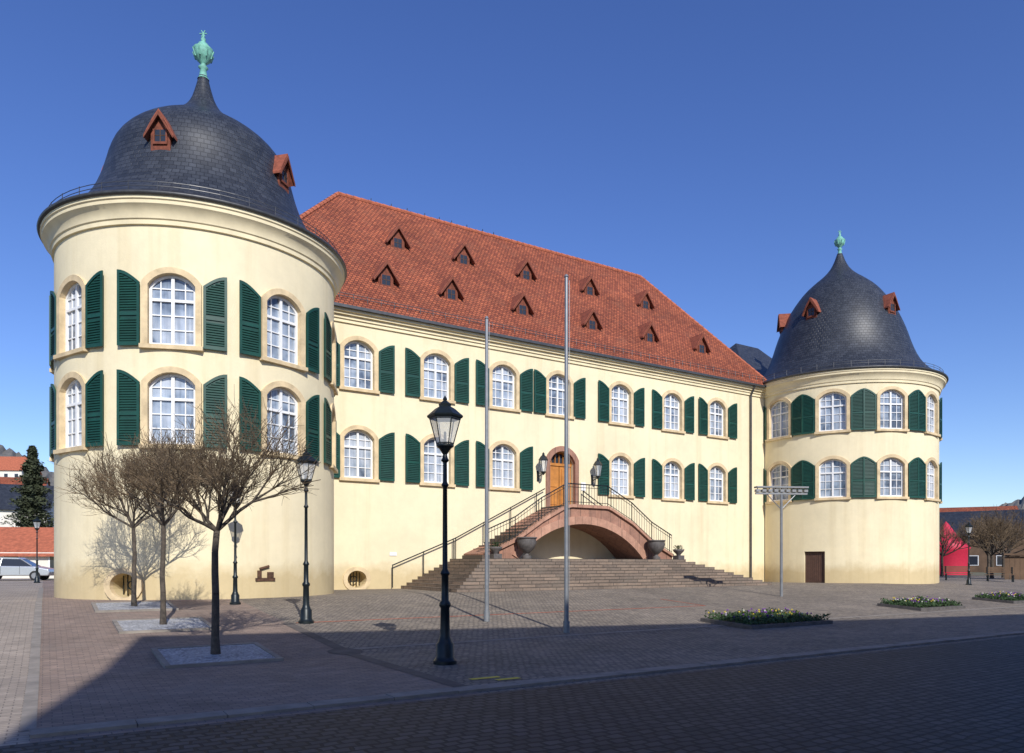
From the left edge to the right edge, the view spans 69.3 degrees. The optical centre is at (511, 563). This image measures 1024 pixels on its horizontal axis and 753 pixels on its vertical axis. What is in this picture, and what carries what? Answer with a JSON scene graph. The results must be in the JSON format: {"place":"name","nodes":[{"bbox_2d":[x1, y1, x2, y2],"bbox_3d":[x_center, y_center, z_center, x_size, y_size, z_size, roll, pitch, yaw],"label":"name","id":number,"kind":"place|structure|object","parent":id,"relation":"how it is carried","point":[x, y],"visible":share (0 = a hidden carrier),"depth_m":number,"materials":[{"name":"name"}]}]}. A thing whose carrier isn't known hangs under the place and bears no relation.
{"place":"outdoors","nodes":[
{"label":"outdoors","id":0,"kind":"place"},
{"bbox_2d":[0,578,42,745],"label":"light pavement","id":1,"kind":"structure","parent":0,"point":[18,597],"depth_m":13.29,"materials":[{"name":"grey stone"}]},
{"bbox_2d":[0,557,53,579],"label":"parked car","id":2,"kind":"object","parent":1,"relation":"on","point":[17,566],"visible":0.81,"depth_m":46.74,"materials":[{"name":"silver paint"}]},
{"bbox_2d":[19,587,43,730],"bbox_3d":[-12.891,1.369,20.178,0.150,0.650,29.880,0,0,-32],"label":"paving band","id":3,"kind":"object","parent":1,"relation":"on","point":[28,721],"visible":0.93,"depth_m":11.05,"materials":[{"name":"stone"}]},
{"bbox_2d":[32,517,41,582],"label":"street lamp","id":4,"kind":"object","parent":1,"relation":"on","point":[36,578],"visible":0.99,"depth_m":40.96,"materials":[{"name":"metal"}]},
{"bbox_2d":[0,510,53,526],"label":"walls","id":5,"kind":"structure","parent":0,"point":[4,513],"depth_m":84.27,"materials":[{"name":"white paint"}]},
{"bbox_2d":[0,484,53,510],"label":"roof","id":6,"kind":"structure","parent":5,"relation":"on","point":[6,495],"depth_m":86.24,"materials":[{"name":"tile"}]},
{"bbox_2d":[29,580,483,742],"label":"brick pavement","id":7,"kind":"structure","parent":0,"point":[96,667],"depth_m":11.43,"materials":[{"name":"brown brick"}]},
{"bbox_2d":[91,601,178,612],"bbox_3d":[-10.000,1.145,19.600,1.900,0.224,1.900,0,0,-32],"label":"tree bed","id":8,"kind":"object","parent":7,"relation":"on","point":[101,607],"visible":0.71,"depth_m":19.38,"materials":[{"name":"stone"}]},
{"bbox_2d":[47,433,202,605],"bbox_3d":[-10.094,-1.093,19.577,3.835,4.583,3.318,0,0,0],"label":"pollarded tree","id":9,"kind":"object","parent":8,"relation":"on","point":[132,525],"visible":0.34,"depth_m":19.38,"materials":[{"name":"brown plant"}]},
{"bbox_2d":[112,617,210,633],"bbox_3d":[-7.820,1.386,16.600,1.900,0.224,1.900,0,0,-32],"label":"tree bed","id":10,"kind":"object","parent":7,"relation":"on","point":[131,626],"visible":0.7,"depth_m":16.42,"materials":[{"name":"stone"}]},
{"bbox_2d":[82,423,231,624],"bbox_3d":[-7.742,-0.868,16.467,2.868,4.611,2.775,0,0,0],"label":"pollarded tree","id":11,"kind":"object","parent":10,"relation":"on","point":[162,522],"visible":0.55,"depth_m":16.25,"materials":[{"name":"brown plant"}]},
{"bbox_2d":[151,642,283,668],"bbox_3d":[-5.320,1.646,13.300,1.900,0.208,1.900,0,0,-32],"label":"tree bed","id":12,"kind":"object","parent":7,"relation":"on","point":[198,655],"visible":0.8,"depth_m":13.12,"materials":[{"name":"stone"}]},
{"bbox_2d":[111,390,320,654],"bbox_3d":[-5.121,-0.709,13.256,3.184,4.830,3.446,0,0,0],"label":"pollarded tree","id":13,"kind":"object","parent":12,"relation":"on","point":[222,462],"visible":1,"depth_m":13.20,"materials":[{"name":"brown plant"}]},
{"bbox_2d":[229,492,240,604],"bbox_3d":[-7.850,-0.588,21.000,0.475,3.538,0.411,0,0,0],"label":"street lamp","id":14,"kind":"object","parent":7,"relation":"on","point":[235,597],"visible":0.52,"depth_m":20.96,"materials":[{"name":"metal"}]},
{"bbox_2d":[0,636,1023,752],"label":"road","id":15,"kind":"structure","parent":0,"point":[964,697],"depth_m":8.15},
{"bbox_2d":[0,445,1023,508],"bbox_3d":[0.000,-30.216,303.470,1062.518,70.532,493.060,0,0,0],"label":"forest hills","id":16,"kind":"structure","parent":0,"point":[10,452],"depth_m":362.89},
{"bbox_2d":[0,0,1023,507],"label":"sky","id":17,"kind":"structure","parent":0,"point":[717,154],"materials":[{"name":"blue"}]},
{"bbox_2d":[47,572,1009,579],"bbox_3d":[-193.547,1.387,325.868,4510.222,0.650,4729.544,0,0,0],"label":"ground","id":18,"kind":"structure","parent":0,"point":[978,573],"depth_m":71.45,"materials":[{"name":"grey stone"}]},
{"bbox_2d":[0,445,53,526],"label":"conifer tree","id":19,"kind":"object","parent":18,"relation":"on","point":[31,499],"visible":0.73,"depth_m":70.47,"materials":[{"name":"green plant"}]},
{"bbox_2d":[0,552,53,577],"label":"walls","id":20,"kind":"structure","parent":18,"relation":"on","point":[43,561],"depth_m":54.32,"materials":[{"name":"white paint"}]},
{"bbox_2d":[0,527,53,555],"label":"roof","id":21,"kind":"structure","parent":20,"relation":"on","point":[17,539],"depth_m":55.63,"materials":[{"name":"tile"}]},
{"bbox_2d":[4,556,53,567],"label":"windows","id":22,"kind":"structure","parent":20,"relation":"attached to","point":[51,561],"depth_m":54.50,"materials":[{"name":"grey glass"}]},
{"bbox_2d":[54,225,333,599],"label":"round tower walls","id":23,"kind":"structure","parent":18,"relation":"on","point":[93,551],"depth_m":22.14,"materials":[{"name":"beige paint"}]},
{"bbox_2d":[40,194,344,299],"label":"round tower cornice","id":24,"kind":"structure","parent":23,"relation":"on","point":[59,224],"depth_m":21.91,"materials":[{"name":"beige paint"}]},
{"bbox_2d":[36,189,346,284],"bbox_3d":[-10.840,-10.615,26.000,9.860,0.110,9.860,0,0,0],"label":"round tower gutter","id":25,"kind":"object","parent":24,"relation":"on","point":[47,210],"visible":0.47,"depth_m":21.72,"materials":[{"name":"metal"}]},
{"bbox_2d":[123,572,359,595],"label":"basement grilles","id":26,"kind":"object","parent":23,"relation":"attached to","point":[353,581],"visible":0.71,"depth_m":21.98,"materials":[{"name":"metal"}]},
{"bbox_2d":[255,565,274,580],"bbox_3d":[-7.612,0.281,22.883,0.115,0.499,0.640,0,0,44],"label":"wall sculpture","id":27,"kind":"object","parent":23,"relation":"attached to","point":[270,576],"depth_m":22.84,"materials":[{"name":"brown stone"}]},
{"bbox_2d":[30,630,1023,738],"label":"road kerb","id":28,"kind":"structure","parent":18,"relation":"on","point":[103,726],"depth_m":9.55,"materials":[{"name":"stone"}]},
{"bbox_2d":[334,321,763,589],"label":"walls","id":29,"kind":"structure","parent":18,"relation":"on","point":[375,524],"depth_m":34.86,"materials":[{"name":"beige paint"}]},
{"bbox_2d":[390,482,585,555],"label":"wall plaques","id":30,"kind":"object","parent":29,"relation":"attached to","point":[393,553],"depth_m":31.48,"materials":[{"name":"white paint"}]},
{"bbox_2d":[49,267,942,599],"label":"window surrounds","id":31,"kind":"object","parent":29,"relation":"attached to","point":[67,379],"visible":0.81,"depth_m":30.22,"materials":[{"name":"beige stone"}]},
{"bbox_2d":[49,269,941,502],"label":"shutter frames","id":32,"kind":"structure","parent":31,"relation":"attached to","point":[137,342],"depth_m":30.06,"materials":[{"name":"green wood"}]},
{"bbox_2d":[51,273,941,500],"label":"shutter slats","id":33,"kind":"object","parent":32,"relation":"in","point":[215,303],"visible":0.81,"depth_m":31.30,"materials":[{"name":"green wood"}]},
{"bbox_2d":[65,275,933,501],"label":"window frames","id":34,"kind":"structure","parent":31,"relation":"in","point":[77,307],"depth_m":30.91,"materials":[{"name":"white wood"}]},
{"bbox_2d":[69,279,932,499],"bbox_3d":[5.044,-6.500,34.203,40.308,5.980,24.960,0,0,0],"label":"window glass","id":35,"kind":"object","parent":34,"relation":"in","point":[180,339],"visible":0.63,"depth_m":31.03,"materials":[{"name":"grey glass"}]},
{"bbox_2d":[302,195,763,384],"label":"tiled roof","id":36,"kind":"structure","parent":29,"relation":"on","point":[491,284],"depth_m":37.42,"materials":[{"name":"tile"}]},
{"bbox_2d":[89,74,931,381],"bbox_3d":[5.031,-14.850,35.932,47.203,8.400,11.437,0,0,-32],"label":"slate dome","id":37,"kind":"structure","parent":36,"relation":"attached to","point":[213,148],"depth_m":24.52,"materials":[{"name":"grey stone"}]},
{"bbox_2d":[49,180,943,379],"bbox_3d":[5.221,-10.870,35.647,46.809,0.380,11.051,0,0,-33],"label":"snow guard","id":38,"kind":"object","parent":37,"relation":"on","point":[249,202],"visible":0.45,"depth_m":31.09,"materials":[{"name":"metal"}]},
{"bbox_2d":[192,30,844,252],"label":"copper finials","id":39,"kind":"object","parent":37,"relation":"on","point":[203,53],"visible":0.98,"depth_m":25.90,"materials":[{"name":"green metal"}]},
{"bbox_2d":[143,110,899,353],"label":"dormer fronts","id":40,"kind":"object","parent":37,"relation":"on","point":[160,123],"visible":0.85,"depth_m":35.30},
{"bbox_2d":[102,108,898,352],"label":"dormer roofs","id":41,"kind":"structure","parent":40,"relation":"on","point":[279,160],"depth_m":38.28,"materials":[{"name":"red tile"}]},
{"bbox_2d":[155,130,893,352],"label":"dormer windows","id":42,"kind":"structure","parent":40,"relation":"in","point":[398,245],"depth_m":36.06,"materials":[{"name":"black glass"}]},
{"bbox_2d":[155,129,894,352],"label":"dormer window bars","id":43,"kind":"object","parent":42,"relation":"attached to","point":[160,135],"visible":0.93,"depth_m":36.08,"materials":[{"name":"wood"}]},
{"bbox_2d":[300,191,766,380],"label":"ridge tiles","id":44,"kind":"object","parent":36,"relation":"attached to","point":[308,212],"visible":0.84,"depth_m":41.67,"materials":[{"name":"red tile"}]},
{"bbox_2d":[334,306,765,397],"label":"cornice","id":45,"kind":"structure","parent":29,"relation":"attached to","point":[367,319],"depth_m":34.88,"materials":[{"name":"beige paint"}]},
{"bbox_2d":[334,302,765,576],"bbox_3d":[3.512,-4.710,36.495,28.100,11.520,0.414,0,0,-32],"label":"gutter","id":46,"kind":"object","parent":29,"relation":"attached to","point":[518,339],"visible":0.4,"depth_m":36.47,"materials":[{"name":"metal"}]},
{"bbox_2d":[550,452,571,505],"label":"door leaves","id":47,"kind":"object","parent":29,"relation":"attached to","point":[556,475],"visible":0.56,"depth_m":36.31,"materials":[{"name":"brown wood"}]},
{"bbox_2d":[546,446,578,506],"bbox_3d":[2.436,-4.235,36.158,1.960,3.030,0.170,0,0,-32],"label":"door surround","id":48,"kind":"object","parent":29,"relation":"attached to","point":[573,456],"visible":0.78,"depth_m":36.27,"materials":[{"name":"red stone"}]},
{"bbox_2d":[551,454,568,463],"bbox_3d":[2.266,-5.205,36.429,1.263,0.550,0.806,0,0,0],"label":"door fanlight","id":49,"kind":"object","parent":48,"relation":"in","point":[556,459],"depth_m":36.40,"materials":[{"name":"glass"}]},
{"bbox_2d":[537,452,601,484],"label":"wall lanterns","id":50,"kind":"object","parent":29,"relation":"attached to","point":[543,457],"depth_m":35.37,"materials":[{"name":"black metal"}]},
{"bbox_2d":[939,522,970,574],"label":"festival tent","id":51,"kind":"object","parent":18,"relation":"on","point":[958,557],"visible":0.46,"depth_m":70.27,"materials":[{"name":"red fabric"}]},
{"bbox_2d":[939,517,977,576],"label":"plane tree","id":52,"kind":"object","parent":18,"relation":"on","point":[949,535],"visible":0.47,"depth_m":61.74,"materials":[{"name":"brown plant"}]},
{"bbox_2d":[955,509,1020,576],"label":"plane tree","id":53,"kind":"object","parent":18,"relation":"on","point":[987,554],"visible":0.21,"depth_m":60.09,"materials":[{"name":"brown plant"}]},
{"bbox_2d":[955,505,1023,577],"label":"plane tree","id":54,"kind":"object","parent":18,"relation":"on","point":[993,533],"visible":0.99,"depth_m":53.51,"materials":[{"name":"brown plant"}]},
{"bbox_2d":[963,536,1023,571],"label":"walls","id":55,"kind":"structure","parent":18,"relation":"on","point":[982,557],"depth_m":95.31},
{"bbox_2d":[939,509,1023,535],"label":"roof","id":56,"kind":"structure","parent":55,"relation":"on","point":[950,517],"depth_m":98.95,"materials":[{"name":"tile"}]},
{"bbox_2d":[969,556,1005,564],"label":"windows","id":57,"kind":"structure","parent":55,"relation":"attached to","point":[973,560],"depth_m":95.64,"materials":[{"name":"grey glass"}]},
{"bbox_2d":[969,555,1001,565],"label":"window trim","id":58,"kind":"structure","parent":57,"relation":"attached to","point":[978,560],"depth_m":95.52,"materials":[{"name":"white paint"}]},
{"bbox_2d":[971,505,1023,577],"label":"plane tree","id":59,"kind":"object","parent":18,"relation":"on","point":[1002,550],"visible":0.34,"depth_m":56.38,"materials":[{"name":"brown plant"}]},
{"bbox_2d":[972,513,1023,576],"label":"plane tree","id":60,"kind":"object","parent":18,"relation":"on","point":[1017,544],"visible":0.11,"depth_m":62.01,"materials":[{"name":"brown plant"}]},
{"bbox_2d":[240,575,1023,693],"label":"plaza cobbles","id":61,"kind":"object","parent":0,"point":[539,658],"visible":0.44,"depth_m":19.25,"materials":[{"name":"grey stone"}]},
{"bbox_2d":[294,449,317,623],"bbox_3d":[-4.950,-0.658,17.800,0.570,4.246,0.493,0,0,0],"label":"street lamp","id":62,"kind":"object","parent":61,"relation":"on","point":[306,614],"visible":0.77,"depth_m":17.75,"materials":[{"name":"metal"}]},
{"bbox_2d":[328,648,361,653],"bbox_3d":[-3.200,1.671,14.200,0.660,0.043,0.660,0,0,0],"label":"manhole cover","id":63,"kind":"object","parent":61,"relation":"on","point":[344,651],"visible":1,"depth_m":14.20,"materials":[{"name":"metal"}]},
{"bbox_2d":[282,622,467,686],"bbox_3d":[-3.043,1.549,13.970,0.240,0.292,8.880,0,0,-32],"label":"drain strip","id":64,"kind":"object","parent":61,"relation":"on","point":[329,643],"visible":0.8,"depth_m":12.74,"materials":[{"name":"stone"}]},
{"bbox_2d":[427,396,462,664],"bbox_3d":[-1.140,-0.560,12.600,0.620,4.620,0.537,0,0,0],"label":"street lamp","id":65,"kind":"object","parent":61,"relation":"on","point":[444,411],"visible":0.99,"depth_m":12.54,"materials":[{"name":"metal"}]},
{"bbox_2d":[470,676,498,679],"bbox_3d":[-0.405,1.692,11.000,0.500,0.001,0.120,0,0,-32],"label":"yellow marking","id":66,"kind":"object","parent":61,"relation":"on","point":[484,677],"visible":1,"depth_m":11.04,"materials":[{"name":"paint"}]},
{"bbox_2d":[484,316,489,621],"bbox_3d":[-0.655,-2.439,19.200,0.159,7.960,0.159,0,0,0],"label":"flagpole","id":67,"kind":"object","parent":61,"relation":"on","point":[487,501],"visible":0.87,"depth_m":19.16,"materials":[{"name":"grey metal"}]},
{"bbox_2d":[324,606,685,621],"bbox_3d":[0.668,1.410,21.401,13.800,0.004,0.060,0,0,-32],"label":"red line marking","id":68,"kind":"object","parent":61,"relation":"on","point":[494,614],"visible":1,"depth_m":20.66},
{"bbox_2d":[495,677,518,679],"bbox_3d":[-0.060,1.692,10.921,0.400,0.001,0.120,0,0,-32],"label":"yellow marking","id":69,"kind":"object","parent":61,"relation":"on","point":[507,678],"visible":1,"depth_m":10.94,"materials":[{"name":"paint"}]},
{"bbox_2d":[563,274,569,632],"bbox_3d":[1.300,-2.614,17.700,0.159,8.610,0.159,0,0,0],"label":"flagpole","id":70,"kind":"object","parent":61,"relation":"on","point":[566,625],"visible":0.88,"depth_m":17.66,"materials":[{"name":"grey metal"}]},
{"bbox_2d":[392,483,771,591],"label":"entrance staircase","id":71,"kind":"structure","parent":61,"relation":"on","point":[621,538],"depth_m":33.14,"materials":[{"name":"stone"}]},
{"bbox_2d":[490,541,501,557],"bbox_3d":[-0.697,-0.603,31.449,0.600,0.747,0.600,0,0,0],"label":"stone planter","id":72,"kind":"object","parent":71,"relation":"on","point":[494,549],"visible":0.98,"depth_m":31.30,"materials":[{"name":"grey stone"}]},
{"bbox_2d":[516,537,536,558],"bbox_3d":[0.637,-0.695,32.053,0.900,0.930,0.900,0,0,0],"label":"stone urn","id":73,"kind":"object","parent":71,"relation":"on","point":[526,545],"visible":1,"depth_m":31.77,"materials":[{"name":"grey stone"}]},
{"bbox_2d":[647,540,665,558],"bbox_3d":[7.026,-0.695,36.076,0.900,0.930,0.900,0,0,0],"label":"stone urn","id":74,"kind":"object","parent":71,"relation":"on","point":[656,547],"visible":0.87,"depth_m":35.79,"materials":[{"name":"grey stone"}]},
{"bbox_2d":[673,545,684,558],"bbox_3d":[8.358,-0.603,37.151,0.600,0.746,0.600,0,0,0],"label":"stone planter","id":75,"kind":"object","parent":71,"relation":"on","point":[677,551],"visible":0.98,"depth_m":37.00,"materials":[{"name":"grey stone"}]},
{"bbox_2d":[354,606,1023,648],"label":"paving band","id":76,"kind":"object","parent":61,"relation":"on","point":[640,630],"visible":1,"depth_m":17.73,"materials":[{"name":"stone"}]},
{"bbox_2d":[700,607,832,628],"bbox_3d":[7.202,1.514,20.900,3.403,0.472,1.823,0,0,-32],"label":"flower bed","id":77,"kind":"object","parent":61,"relation":"on","point":[763,618],"visible":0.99,"depth_m":20.44,"materials":[{"name":"plant"}]},
{"bbox_2d":[754,486,808,596],"bbox_3d":[10.840,-0.879,29.800,2.160,4.470,0.320,0,0,-6],"label":"floodlight mast","id":78,"kind":"object","parent":61,"relation":"on","point":[781,492],"visible":0.94,"depth_m":29.75,"materials":[{"name":"grey metal"}]},
{"bbox_2d":[764,382,938,583],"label":"round tower walls","id":79,"kind":"structure","parent":61,"relation":"on","point":[873,540],"depth_m":40.70,"materials":[{"name":"beige paint"}]},
{"bbox_2d":[805,552,824,582],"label":"cellar door","id":80,"kind":"structure","parent":79,"relation":"attached to","point":[814,567],"depth_m":41.47,"materials":[{"name":"brown wood"}]},
{"bbox_2d":[764,368,946,397],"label":"round tower cornice","id":81,"kind":"structure","parent":79,"relation":"on","point":[936,381],"depth_m":40.59,"materials":[{"name":"beige paint"}]},
{"bbox_2d":[762,365,948,383],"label":"round tower gutter","id":82,"kind":"object","parent":81,"relation":"on","point":[876,366],"visible":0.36,"depth_m":40.30,"materials":[{"name":"metal"}]},
{"bbox_2d":[877,596,964,610],"bbox_3d":[15.102,1.442,27.302,3.017,0.502,1.611,0,0,-32],"label":"flower bed","id":83,"kind":"object","parent":61,"relation":"on","point":[919,603],"visible":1,"depth_m":26.84,"materials":[{"name":"plant"}]},
{"bbox_2d":[943,566,972,579],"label":"park bench","id":84,"kind":"object","parent":61,"relation":"on","point":[955,569],"visible":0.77,"depth_m":47.69,"materials":[{"name":"wood"}]},
{"bbox_2d":[964,522,972,584],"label":"street lamp","id":85,"kind":"object","parent":61,"relation":"on","point":[968,580],"visible":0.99,"depth_m":41.45,"materials":[{"name":"metal"}]},
{"bbox_2d":[972,591,1023,603],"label":"flower bed","id":86,"kind":"object","parent":61,"relation":"on","point":[1011,597],"visible":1,"depth_m":31.02,"materials":[{"name":"plant"}]},
{"bbox_2d":[984,567,1014,581],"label":"park bench","id":87,"kind":"object","parent":61,"relation":"on","point":[987,570],"visible":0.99,"depth_m":45.63,"materials":[{"name":"wood"}]},
{"bbox_2d":[994,553,1023,578],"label":"wooden stall","id":88,"kind":"object","parent":61,"relation":"on","point":[1017,562],"visible":0.82,"depth_m":50.26},
{"bbox_2d":[730,343,771,375],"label":"wing roof","id":89,"kind":"structure","parent":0,"point":[758,360],"depth_m":53.04,"materials":[{"name":"stone"}]},
{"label":"gables","id":90,"kind":"object","parent":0,"visible":0},
{"bbox_2d":[0,470,23,476],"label":"walls","id":91,"kind":"structure","parent":90,"relation":"attached to","point":[10,473],"depth_m":195.32,"materials":[{"name":"white paint"}]},
{"bbox_2d":[0,456,41,474],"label":"roof","id":92,"kind":"structure","parent":91,"relation":"on","point":[10,463],"depth_m":197.49,"materials":[{"name":"tile"}]},
{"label":"walls","id":93,"kind":"object","parent":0,"visible":0},
{"bbox_2d":[0,477,49,485],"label":"roof","id":94,"kind":"structure","parent":93,"relation":"on","point":[6,480],"depth_m":177.79,"materials":[{"name":"tile"}]},
{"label":"walls","id":95,"kind":"object","parent":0,"visible":0},
{"bbox_2d":[939,506,1018,511],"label":"roof","id":96,"kind":"structure","parent":95,"relation":"on","point":[960,509],"depth_m":123.20,"materials":[{"name":"tile"}]}
]}

